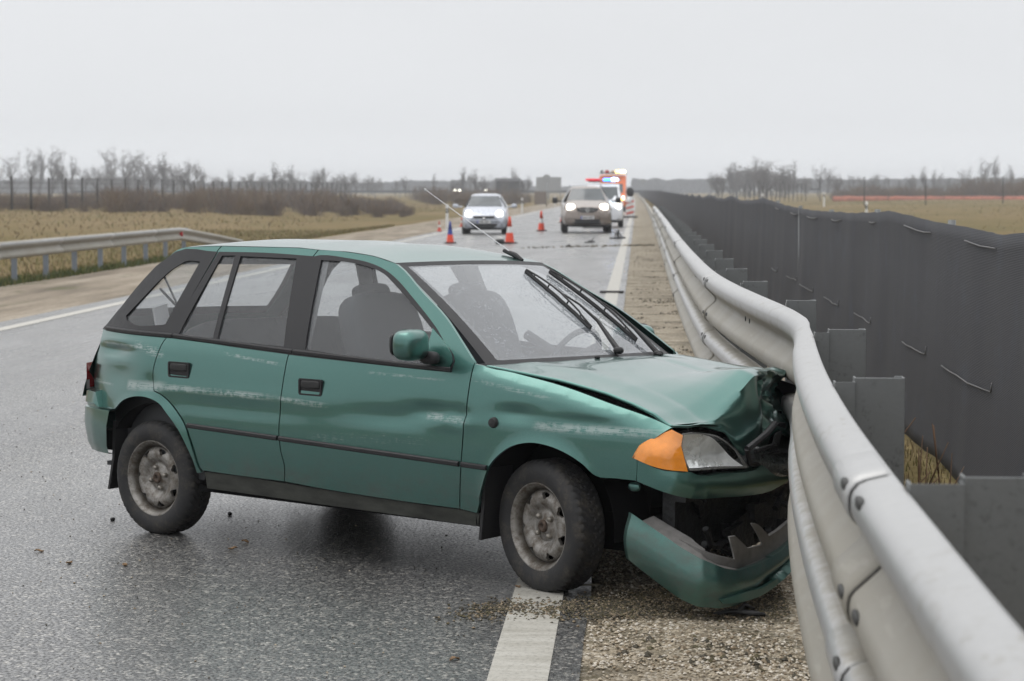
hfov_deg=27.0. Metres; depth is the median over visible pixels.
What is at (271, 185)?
bare tree
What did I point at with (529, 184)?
bare tree
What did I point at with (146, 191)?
shrub
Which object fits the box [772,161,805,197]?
bare tree
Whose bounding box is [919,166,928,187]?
bare tree
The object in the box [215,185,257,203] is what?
shrub
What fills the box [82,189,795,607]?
crashed hatchback
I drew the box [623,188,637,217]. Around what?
warning board
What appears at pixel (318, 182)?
bare tree
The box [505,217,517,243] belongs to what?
traffic cone
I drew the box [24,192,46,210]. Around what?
shrub
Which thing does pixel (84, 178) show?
bare tree
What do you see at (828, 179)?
bare tree
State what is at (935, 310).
barrier
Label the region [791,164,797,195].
bare tree
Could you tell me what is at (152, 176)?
bare tree
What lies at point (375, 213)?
shrub
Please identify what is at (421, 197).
shrub
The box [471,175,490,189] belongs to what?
bare tree
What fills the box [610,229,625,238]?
broken car part
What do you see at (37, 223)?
grass
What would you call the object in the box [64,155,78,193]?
bare tree
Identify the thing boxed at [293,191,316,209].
shrub
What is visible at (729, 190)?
bare tree
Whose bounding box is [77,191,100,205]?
shrub
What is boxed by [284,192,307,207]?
shrub
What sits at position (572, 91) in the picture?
sky
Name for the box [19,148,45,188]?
bare tree
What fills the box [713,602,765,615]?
plastic shard
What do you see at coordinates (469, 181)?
bare tree
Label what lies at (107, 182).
bare tree
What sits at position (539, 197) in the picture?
noise board
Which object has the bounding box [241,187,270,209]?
shrub
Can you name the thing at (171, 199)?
shrub
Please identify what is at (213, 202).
shrub
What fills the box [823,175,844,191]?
bare tree
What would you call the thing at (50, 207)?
shrub
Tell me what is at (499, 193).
shrub
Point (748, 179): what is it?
bare tree
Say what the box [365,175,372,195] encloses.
bare tree
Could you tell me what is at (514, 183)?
hut
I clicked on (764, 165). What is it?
bare tree
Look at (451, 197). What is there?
shrub
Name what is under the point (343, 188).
bare tree
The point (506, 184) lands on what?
bare tree
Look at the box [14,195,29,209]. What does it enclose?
shrub
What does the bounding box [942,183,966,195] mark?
shrub
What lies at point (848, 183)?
bare tree
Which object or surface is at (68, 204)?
shrub
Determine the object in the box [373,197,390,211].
shrub
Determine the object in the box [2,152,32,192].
bare tree
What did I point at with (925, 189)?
fence post
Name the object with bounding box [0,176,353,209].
wire fence
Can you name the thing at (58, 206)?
shrub
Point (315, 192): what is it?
shrub
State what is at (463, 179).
bare tree
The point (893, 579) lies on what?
guard rail
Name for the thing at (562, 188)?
woods
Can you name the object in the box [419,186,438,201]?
shrub
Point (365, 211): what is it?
shrub
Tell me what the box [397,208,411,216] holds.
shrub
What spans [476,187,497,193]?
shrub
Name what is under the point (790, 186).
bare tree
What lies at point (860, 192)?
shrub
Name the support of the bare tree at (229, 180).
on the field
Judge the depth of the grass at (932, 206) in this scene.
230.63 m
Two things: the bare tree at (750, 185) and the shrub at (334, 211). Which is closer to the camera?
the shrub at (334, 211)
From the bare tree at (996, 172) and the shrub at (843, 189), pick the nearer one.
the shrub at (843, 189)
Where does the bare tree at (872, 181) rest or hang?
on the field
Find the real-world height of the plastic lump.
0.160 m
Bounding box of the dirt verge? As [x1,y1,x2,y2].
[0,202,561,321]
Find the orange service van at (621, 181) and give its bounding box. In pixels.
[599,170,626,210]
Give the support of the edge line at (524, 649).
on the road
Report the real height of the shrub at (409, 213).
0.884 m
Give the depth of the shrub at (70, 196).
206.05 m
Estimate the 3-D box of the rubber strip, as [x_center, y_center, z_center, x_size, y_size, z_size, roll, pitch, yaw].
[1.603,-0.784,34.230,0.383,0.035,0.101,1,4,8]
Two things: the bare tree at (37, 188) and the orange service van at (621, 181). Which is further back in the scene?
the bare tree at (37, 188)
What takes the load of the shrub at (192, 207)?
on the field
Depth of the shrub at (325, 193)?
250.49 m
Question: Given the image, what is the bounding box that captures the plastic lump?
[495,239,510,243]
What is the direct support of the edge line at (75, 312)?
on the road
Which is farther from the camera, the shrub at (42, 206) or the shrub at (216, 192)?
the shrub at (216, 192)
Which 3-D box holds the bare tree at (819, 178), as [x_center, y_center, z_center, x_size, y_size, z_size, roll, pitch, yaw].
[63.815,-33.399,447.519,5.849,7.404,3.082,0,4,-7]
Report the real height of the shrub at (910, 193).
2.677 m
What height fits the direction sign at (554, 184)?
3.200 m
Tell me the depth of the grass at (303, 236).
69.69 m
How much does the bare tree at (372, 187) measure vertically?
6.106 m
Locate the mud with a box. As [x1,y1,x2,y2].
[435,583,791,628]
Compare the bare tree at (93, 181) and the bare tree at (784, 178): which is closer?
the bare tree at (784, 178)
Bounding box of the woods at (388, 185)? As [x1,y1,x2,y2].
[0,176,532,192]
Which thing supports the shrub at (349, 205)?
on the field
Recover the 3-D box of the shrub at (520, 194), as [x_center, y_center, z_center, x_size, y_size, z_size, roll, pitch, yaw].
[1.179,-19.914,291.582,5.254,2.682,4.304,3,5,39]
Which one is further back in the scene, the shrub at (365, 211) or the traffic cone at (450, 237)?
the shrub at (365, 211)
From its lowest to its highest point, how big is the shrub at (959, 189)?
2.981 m
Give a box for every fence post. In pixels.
[925,175,925,204]
[1002,176,1003,203]
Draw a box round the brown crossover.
[552,185,620,232]
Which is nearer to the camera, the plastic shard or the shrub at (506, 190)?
the plastic shard
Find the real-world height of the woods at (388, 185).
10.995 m
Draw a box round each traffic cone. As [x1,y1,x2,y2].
[444,221,455,242]
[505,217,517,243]
[536,211,546,230]
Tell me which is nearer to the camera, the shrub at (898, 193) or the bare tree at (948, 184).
the shrub at (898, 193)
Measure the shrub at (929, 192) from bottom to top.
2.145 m
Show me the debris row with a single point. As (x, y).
(597, 245)
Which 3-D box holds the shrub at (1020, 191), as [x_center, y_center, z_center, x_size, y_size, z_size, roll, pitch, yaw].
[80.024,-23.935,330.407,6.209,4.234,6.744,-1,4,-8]
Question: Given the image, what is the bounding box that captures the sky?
[0,0,1023,190]
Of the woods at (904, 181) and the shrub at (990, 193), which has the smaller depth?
the shrub at (990, 193)
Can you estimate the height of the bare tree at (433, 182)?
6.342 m
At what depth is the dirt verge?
38.40 m
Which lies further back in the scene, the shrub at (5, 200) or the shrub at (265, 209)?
the shrub at (5, 200)
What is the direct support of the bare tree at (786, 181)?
on the field
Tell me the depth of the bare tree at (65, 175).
619.31 m
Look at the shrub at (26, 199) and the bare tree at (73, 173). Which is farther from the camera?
the bare tree at (73, 173)
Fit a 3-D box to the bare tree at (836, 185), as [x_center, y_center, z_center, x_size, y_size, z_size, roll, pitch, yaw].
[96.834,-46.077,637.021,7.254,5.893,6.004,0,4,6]
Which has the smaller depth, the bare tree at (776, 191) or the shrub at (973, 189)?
the shrub at (973, 189)
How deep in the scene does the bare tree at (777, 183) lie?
484.59 m
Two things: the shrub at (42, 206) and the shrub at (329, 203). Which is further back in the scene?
the shrub at (329, 203)
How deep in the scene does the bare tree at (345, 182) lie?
470.27 m
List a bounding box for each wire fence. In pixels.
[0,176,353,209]
[745,182,820,200]
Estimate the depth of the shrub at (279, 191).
244.69 m
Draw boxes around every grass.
[0,204,464,241]
[0,225,394,279]
[0,254,169,286]
[784,199,1023,230]
[904,438,949,488]
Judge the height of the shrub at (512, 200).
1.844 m
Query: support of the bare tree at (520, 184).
on the field
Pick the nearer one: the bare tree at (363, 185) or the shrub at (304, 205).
the shrub at (304, 205)
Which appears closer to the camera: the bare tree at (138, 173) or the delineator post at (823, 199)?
the delineator post at (823, 199)
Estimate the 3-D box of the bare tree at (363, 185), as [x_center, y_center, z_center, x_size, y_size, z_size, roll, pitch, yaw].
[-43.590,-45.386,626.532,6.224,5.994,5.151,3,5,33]
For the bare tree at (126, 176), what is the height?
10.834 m
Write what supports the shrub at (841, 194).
on the field
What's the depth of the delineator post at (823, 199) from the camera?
198.17 m
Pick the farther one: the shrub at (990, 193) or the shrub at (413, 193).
the shrub at (413, 193)
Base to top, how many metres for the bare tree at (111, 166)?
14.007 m
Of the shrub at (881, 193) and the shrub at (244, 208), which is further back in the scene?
the shrub at (881, 193)
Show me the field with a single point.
(986, 219)
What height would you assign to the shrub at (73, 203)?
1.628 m
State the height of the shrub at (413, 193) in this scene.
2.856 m
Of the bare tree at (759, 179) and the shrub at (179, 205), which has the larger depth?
the bare tree at (759, 179)
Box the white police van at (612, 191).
[585,178,631,226]
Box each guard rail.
[0,227,242,284]
[73,190,662,197]
[634,193,1023,680]
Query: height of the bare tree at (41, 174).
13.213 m
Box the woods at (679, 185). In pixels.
[631,177,739,193]
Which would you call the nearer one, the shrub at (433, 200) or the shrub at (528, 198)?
the shrub at (433, 200)
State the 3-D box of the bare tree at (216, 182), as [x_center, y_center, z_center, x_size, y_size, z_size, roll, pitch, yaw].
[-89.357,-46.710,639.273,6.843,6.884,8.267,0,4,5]
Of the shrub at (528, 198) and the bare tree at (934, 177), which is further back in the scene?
the bare tree at (934, 177)
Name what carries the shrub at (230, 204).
on the field
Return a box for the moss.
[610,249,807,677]
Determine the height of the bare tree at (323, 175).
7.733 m
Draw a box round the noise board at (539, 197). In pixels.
[534,192,545,203]
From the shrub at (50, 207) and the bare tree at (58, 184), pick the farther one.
the bare tree at (58, 184)
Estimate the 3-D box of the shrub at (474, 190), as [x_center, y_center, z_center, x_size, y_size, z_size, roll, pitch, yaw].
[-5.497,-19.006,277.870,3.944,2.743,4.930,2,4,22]
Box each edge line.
[0,207,558,330]
[486,196,634,680]
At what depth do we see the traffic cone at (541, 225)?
85.87 m
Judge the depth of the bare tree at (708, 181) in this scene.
806.73 m
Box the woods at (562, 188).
[532,185,630,189]
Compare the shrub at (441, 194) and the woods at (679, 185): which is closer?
the shrub at (441, 194)
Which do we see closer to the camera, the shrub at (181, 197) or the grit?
the grit
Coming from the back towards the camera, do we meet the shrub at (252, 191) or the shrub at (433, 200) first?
the shrub at (433, 200)
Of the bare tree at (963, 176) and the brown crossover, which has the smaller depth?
the brown crossover
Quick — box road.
[0,196,635,680]
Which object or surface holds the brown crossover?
on the road
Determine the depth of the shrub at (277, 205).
151.45 m
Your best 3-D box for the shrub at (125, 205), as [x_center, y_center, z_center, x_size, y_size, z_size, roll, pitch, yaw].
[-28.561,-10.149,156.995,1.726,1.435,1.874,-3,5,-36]
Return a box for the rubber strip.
[600,291,623,292]
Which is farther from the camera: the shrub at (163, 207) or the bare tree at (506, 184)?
the bare tree at (506, 184)
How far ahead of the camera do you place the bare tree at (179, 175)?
467.87 m
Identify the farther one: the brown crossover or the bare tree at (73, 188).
the bare tree at (73, 188)
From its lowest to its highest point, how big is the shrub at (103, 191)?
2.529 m
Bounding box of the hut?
[495,178,520,193]
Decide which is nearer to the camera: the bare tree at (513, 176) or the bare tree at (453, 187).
the bare tree at (453, 187)
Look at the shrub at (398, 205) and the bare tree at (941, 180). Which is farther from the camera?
the bare tree at (941, 180)
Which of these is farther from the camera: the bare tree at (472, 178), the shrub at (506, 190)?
the bare tree at (472, 178)
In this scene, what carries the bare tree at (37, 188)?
on the field
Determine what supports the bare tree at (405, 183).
on the field
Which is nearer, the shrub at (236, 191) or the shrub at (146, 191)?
the shrub at (146, 191)
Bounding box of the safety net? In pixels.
[832,194,1023,200]
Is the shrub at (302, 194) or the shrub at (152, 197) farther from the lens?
the shrub at (302, 194)
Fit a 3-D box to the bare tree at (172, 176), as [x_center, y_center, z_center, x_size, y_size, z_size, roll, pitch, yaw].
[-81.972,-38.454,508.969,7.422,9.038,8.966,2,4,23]
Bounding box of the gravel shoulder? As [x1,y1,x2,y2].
[579,195,810,680]
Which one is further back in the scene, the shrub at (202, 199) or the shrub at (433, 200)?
the shrub at (433, 200)
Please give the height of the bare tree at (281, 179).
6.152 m
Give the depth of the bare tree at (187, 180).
407.09 m
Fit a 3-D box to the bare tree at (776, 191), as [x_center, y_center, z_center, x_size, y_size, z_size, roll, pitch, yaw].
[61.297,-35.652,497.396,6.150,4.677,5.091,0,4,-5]
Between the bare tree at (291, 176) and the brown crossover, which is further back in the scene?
the bare tree at (291, 176)
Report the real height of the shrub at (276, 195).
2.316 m
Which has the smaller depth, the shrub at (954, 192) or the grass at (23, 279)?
the grass at (23, 279)
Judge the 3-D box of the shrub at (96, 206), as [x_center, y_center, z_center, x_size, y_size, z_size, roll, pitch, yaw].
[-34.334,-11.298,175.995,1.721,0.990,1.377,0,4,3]
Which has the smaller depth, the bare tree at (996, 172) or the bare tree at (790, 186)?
the bare tree at (790, 186)
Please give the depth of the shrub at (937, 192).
370.18 m
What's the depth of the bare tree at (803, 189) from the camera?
525.99 m
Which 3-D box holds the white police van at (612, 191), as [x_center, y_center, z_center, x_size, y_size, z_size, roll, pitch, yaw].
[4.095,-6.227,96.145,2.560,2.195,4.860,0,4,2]
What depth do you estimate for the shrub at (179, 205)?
180.33 m
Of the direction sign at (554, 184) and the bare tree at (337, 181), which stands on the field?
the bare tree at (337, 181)
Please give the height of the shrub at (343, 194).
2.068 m
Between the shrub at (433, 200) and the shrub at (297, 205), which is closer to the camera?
the shrub at (297, 205)
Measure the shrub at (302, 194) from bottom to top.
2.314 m
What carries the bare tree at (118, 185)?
on the field
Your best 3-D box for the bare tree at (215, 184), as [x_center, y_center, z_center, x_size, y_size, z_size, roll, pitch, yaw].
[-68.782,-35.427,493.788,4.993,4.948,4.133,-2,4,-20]
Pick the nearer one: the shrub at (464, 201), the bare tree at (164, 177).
the shrub at (464, 201)
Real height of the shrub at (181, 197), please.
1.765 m
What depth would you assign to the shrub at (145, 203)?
162.84 m
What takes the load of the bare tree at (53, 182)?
on the field
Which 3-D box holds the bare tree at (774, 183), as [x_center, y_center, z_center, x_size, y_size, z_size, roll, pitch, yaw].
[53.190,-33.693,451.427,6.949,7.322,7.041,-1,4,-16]
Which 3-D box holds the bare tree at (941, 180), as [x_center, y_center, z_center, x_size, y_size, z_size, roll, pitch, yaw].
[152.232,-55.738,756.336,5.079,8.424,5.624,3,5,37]
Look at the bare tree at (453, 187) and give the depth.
466.17 m
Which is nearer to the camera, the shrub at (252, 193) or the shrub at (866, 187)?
the shrub at (252, 193)
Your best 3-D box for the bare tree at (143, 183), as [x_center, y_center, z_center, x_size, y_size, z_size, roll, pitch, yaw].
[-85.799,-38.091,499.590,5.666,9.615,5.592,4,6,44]
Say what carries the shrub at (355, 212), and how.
on the field
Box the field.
[0,191,1023,486]
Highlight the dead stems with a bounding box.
[904,418,963,483]
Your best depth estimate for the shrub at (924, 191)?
373.36 m
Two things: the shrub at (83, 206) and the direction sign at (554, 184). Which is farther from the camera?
the direction sign at (554, 184)
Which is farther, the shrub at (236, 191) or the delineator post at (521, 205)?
the shrub at (236, 191)
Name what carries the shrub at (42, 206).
on the field
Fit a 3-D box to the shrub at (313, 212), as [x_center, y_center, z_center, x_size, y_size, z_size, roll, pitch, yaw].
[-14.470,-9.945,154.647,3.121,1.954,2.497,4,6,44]
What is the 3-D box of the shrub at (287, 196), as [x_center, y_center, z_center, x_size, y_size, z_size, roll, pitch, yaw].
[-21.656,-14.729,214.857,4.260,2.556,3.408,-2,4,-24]
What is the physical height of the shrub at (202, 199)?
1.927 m
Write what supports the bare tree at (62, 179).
on the field
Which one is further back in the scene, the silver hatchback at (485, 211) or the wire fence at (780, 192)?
the wire fence at (780, 192)
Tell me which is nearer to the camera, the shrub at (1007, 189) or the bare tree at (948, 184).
the shrub at (1007, 189)
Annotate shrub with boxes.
[0,190,22,208]
[2,200,19,209]
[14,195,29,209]
[18,190,40,208]
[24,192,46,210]
[35,199,53,211]
[38,196,61,211]
[42,195,63,207]
[51,199,67,210]
[57,190,85,203]
[61,195,75,208]
[67,193,83,207]
[74,196,98,211]
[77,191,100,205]
[88,199,101,208]
[91,186,115,203]
[95,186,141,212]
[97,185,139,210]
[103,182,160,211]
[117,196,134,211]
[133,185,158,202]
[134,189,167,209]
[134,193,155,210]
[144,190,164,207]
[147,193,175,211]
[161,192,179,208]
[169,196,187,208]
[173,192,189,207]
[174,184,214,212]
[183,188,216,208]
[196,184,232,212]
[203,183,229,206]
[210,186,247,214]
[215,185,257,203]
[224,182,245,200]
[226,195,263,214]
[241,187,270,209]
[243,183,264,200]
[248,186,290,215]
[249,198,282,215]
[265,186,289,204]
[269,185,288,196]
[279,183,319,203]
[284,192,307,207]
[285,194,310,212]
[286,187,323,204]
[291,186,321,207]
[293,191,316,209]
[296,194,329,215]
[296,198,315,214]
[310,190,354,211]
[317,188,335,199]
[320,191,344,210]
[327,203,344,212]
[328,189,351,201]
[334,194,362,214]
[336,206,351,216]
[338,191,366,205]
[338,198,364,214]
[353,197,377,209]
[359,200,375,213]
[363,199,386,217]
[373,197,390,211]
[380,200,401,214]
[388,198,405,212]
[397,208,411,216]
[402,206,413,215]
[406,185,424,199]
[414,191,429,201]
[418,184,449,204]
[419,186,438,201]
[429,187,452,202]
[446,186,477,205]
[456,189,472,205]
[459,188,482,199]
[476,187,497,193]
[487,188,507,201]
[497,187,518,195]
[504,193,519,203]
[505,187,532,203]
[522,192,533,202]
[826,184,850,197]
[838,189,849,195]
[852,187,867,195]
[862,185,880,195]
[867,184,883,195]
[871,186,893,196]
[889,185,905,194]
[892,189,906,195]
[899,185,923,195]
[919,186,931,195]
[923,190,938,195]
[927,186,942,195]
[931,184,948,194]
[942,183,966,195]
[945,184,971,195]
[955,176,986,195]
[961,179,987,195]
[975,177,1007,196]
[984,181,1009,195]
[992,178,1017,195]
[1005,179,1023,195]
[1009,178,1023,195]
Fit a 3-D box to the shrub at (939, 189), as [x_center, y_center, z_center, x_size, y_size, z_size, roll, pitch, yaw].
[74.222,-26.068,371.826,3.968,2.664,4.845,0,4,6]
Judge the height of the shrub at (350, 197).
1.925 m
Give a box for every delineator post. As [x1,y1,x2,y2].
[446,204,448,229]
[521,198,522,213]
[823,192,824,206]
[865,201,867,212]
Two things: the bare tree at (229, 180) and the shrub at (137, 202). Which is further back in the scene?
the bare tree at (229, 180)
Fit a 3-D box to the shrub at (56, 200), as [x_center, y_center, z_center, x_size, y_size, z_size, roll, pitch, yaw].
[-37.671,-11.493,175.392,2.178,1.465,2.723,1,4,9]
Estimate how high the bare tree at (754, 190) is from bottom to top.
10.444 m
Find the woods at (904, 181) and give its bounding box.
[787,177,1023,192]
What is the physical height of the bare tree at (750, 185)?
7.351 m
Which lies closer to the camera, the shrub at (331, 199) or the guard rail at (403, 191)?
the shrub at (331, 199)
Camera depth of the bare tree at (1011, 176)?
575.86 m
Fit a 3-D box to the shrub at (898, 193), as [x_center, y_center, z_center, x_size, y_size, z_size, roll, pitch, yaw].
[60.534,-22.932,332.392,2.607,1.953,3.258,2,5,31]
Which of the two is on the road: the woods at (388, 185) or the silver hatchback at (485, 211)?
the silver hatchback at (485, 211)
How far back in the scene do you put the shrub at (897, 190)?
359.14 m
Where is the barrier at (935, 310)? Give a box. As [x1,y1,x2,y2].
[639,190,1023,481]
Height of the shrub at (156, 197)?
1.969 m
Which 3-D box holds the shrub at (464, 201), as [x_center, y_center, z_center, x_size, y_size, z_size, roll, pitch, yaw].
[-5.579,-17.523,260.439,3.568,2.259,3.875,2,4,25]
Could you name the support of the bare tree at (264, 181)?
on the field
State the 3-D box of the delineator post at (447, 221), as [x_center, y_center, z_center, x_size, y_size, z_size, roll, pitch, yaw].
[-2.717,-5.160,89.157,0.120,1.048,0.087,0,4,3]
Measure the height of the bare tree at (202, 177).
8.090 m
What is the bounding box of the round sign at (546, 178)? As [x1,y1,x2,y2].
[542,174,550,206]
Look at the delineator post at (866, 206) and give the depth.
97.00 m
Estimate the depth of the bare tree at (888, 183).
590.55 m
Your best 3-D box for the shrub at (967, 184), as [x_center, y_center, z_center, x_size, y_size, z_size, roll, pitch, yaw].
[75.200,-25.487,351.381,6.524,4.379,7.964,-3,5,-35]
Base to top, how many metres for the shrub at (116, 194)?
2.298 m
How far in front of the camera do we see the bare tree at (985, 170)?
586.70 m
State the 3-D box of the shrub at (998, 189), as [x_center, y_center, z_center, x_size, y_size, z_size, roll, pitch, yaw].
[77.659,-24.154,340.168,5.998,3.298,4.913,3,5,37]
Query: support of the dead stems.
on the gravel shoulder
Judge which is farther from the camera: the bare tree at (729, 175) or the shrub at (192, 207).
the bare tree at (729, 175)
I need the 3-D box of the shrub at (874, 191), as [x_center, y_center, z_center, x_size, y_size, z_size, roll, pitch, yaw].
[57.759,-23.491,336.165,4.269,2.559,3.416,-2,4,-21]
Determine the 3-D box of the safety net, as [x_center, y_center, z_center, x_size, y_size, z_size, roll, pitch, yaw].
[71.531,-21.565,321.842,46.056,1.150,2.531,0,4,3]
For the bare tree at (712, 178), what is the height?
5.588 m
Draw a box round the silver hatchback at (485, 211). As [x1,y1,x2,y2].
[453,193,516,233]
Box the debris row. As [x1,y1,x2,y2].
[523,244,654,248]
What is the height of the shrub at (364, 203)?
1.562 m
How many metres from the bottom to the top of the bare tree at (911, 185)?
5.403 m
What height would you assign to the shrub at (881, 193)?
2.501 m
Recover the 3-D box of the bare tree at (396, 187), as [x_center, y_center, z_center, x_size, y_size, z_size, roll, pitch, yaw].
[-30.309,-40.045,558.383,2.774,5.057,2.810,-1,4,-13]
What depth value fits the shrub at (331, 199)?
187.03 m
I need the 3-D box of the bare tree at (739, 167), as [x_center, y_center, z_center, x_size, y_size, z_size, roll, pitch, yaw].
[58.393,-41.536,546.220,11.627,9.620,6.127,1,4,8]
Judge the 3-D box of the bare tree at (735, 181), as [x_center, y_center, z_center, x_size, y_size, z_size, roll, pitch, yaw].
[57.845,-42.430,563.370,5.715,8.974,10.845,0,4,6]
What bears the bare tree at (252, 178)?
on the field
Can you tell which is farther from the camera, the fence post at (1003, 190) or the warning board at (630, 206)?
the fence post at (1003, 190)
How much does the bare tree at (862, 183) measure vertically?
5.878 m
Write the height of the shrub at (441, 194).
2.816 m
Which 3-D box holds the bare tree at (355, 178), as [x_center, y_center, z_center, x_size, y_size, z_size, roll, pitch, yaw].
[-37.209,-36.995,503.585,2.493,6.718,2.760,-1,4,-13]
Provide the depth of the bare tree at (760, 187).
443.71 m
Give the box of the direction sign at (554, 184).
[536,177,560,203]
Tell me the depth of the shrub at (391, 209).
166.26 m
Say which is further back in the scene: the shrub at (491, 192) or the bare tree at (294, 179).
the bare tree at (294, 179)
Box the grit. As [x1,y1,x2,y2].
[0,394,487,678]
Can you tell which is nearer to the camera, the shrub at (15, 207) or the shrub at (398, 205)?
the shrub at (15, 207)
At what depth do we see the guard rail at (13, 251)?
43.88 m
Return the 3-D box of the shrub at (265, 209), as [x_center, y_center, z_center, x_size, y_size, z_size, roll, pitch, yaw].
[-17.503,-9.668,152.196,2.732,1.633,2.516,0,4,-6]
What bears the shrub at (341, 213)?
on the field
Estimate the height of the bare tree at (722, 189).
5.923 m
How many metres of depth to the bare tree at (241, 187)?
537.21 m
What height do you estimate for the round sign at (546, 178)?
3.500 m
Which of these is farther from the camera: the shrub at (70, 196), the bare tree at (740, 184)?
the bare tree at (740, 184)
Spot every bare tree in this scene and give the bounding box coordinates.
[0,167,9,191]
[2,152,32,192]
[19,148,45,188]
[26,177,45,193]
[31,147,46,194]
[46,145,68,197]
[48,166,73,192]
[53,159,71,194]
[55,169,65,194]
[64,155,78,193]
[68,179,78,192]
[72,167,97,189]
[87,166,106,189]
[98,147,120,189]
[98,165,116,188]
[109,176,130,189]
[116,149,138,187]
[129,149,149,189]
[135,159,165,189]
[136,162,153,193]
[152,152,175,193]
[161,162,183,193]
[164,164,191,193]
[178,159,204,193]
[197,168,208,189]
[206,175,225,189]
[206,178,221,189]
[225,170,234,187]
[237,175,246,193]
[243,169,258,189]
[255,173,270,189]
[269,160,280,189]
[272,169,291,191]
[286,164,298,189]
[286,173,302,189]
[302,172,323,190]
[308,168,330,189]
[328,176,339,193]
[338,172,347,189]
[338,173,359,196]
[351,171,358,189]
[356,177,375,194]
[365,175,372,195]
[365,177,386,194]
[392,179,400,195]
[399,178,407,196]
[431,174,438,188]
[440,178,459,189]
[459,167,469,194]
[465,176,472,189]
[468,170,481,189]
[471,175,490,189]
[495,179,508,191]
[510,168,518,177]
[519,181,525,190]
[525,175,532,197]
[705,173,712,194]
[707,173,718,196]
[708,175,730,197]
[715,173,728,196]
[723,167,740,196]
[724,177,741,195]
[725,163,740,195]
[725,169,754,196]
[726,162,755,196]
[737,172,759,196]
[738,165,756,196]
[749,167,785,197]
[750,168,777,197]
[751,155,782,189]
[752,160,763,195]
[752,165,768,197]
[768,171,792,196]
[768,179,785,196]
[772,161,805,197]
[775,167,791,197]
[781,173,799,196]
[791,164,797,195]
[799,176,812,195]
[805,165,827,197]
[814,166,837,194]
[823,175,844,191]
[829,178,845,192]
[845,176,855,190]
[856,177,869,187]
[865,174,878,187]
[880,174,892,189]
[905,176,916,188]
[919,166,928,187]
[930,170,939,188]
[937,174,947,188]
[943,178,958,193]
[954,167,976,186]
[978,158,993,184]
[989,158,1001,181]
[1004,166,1015,185]
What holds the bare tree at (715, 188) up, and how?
on the field

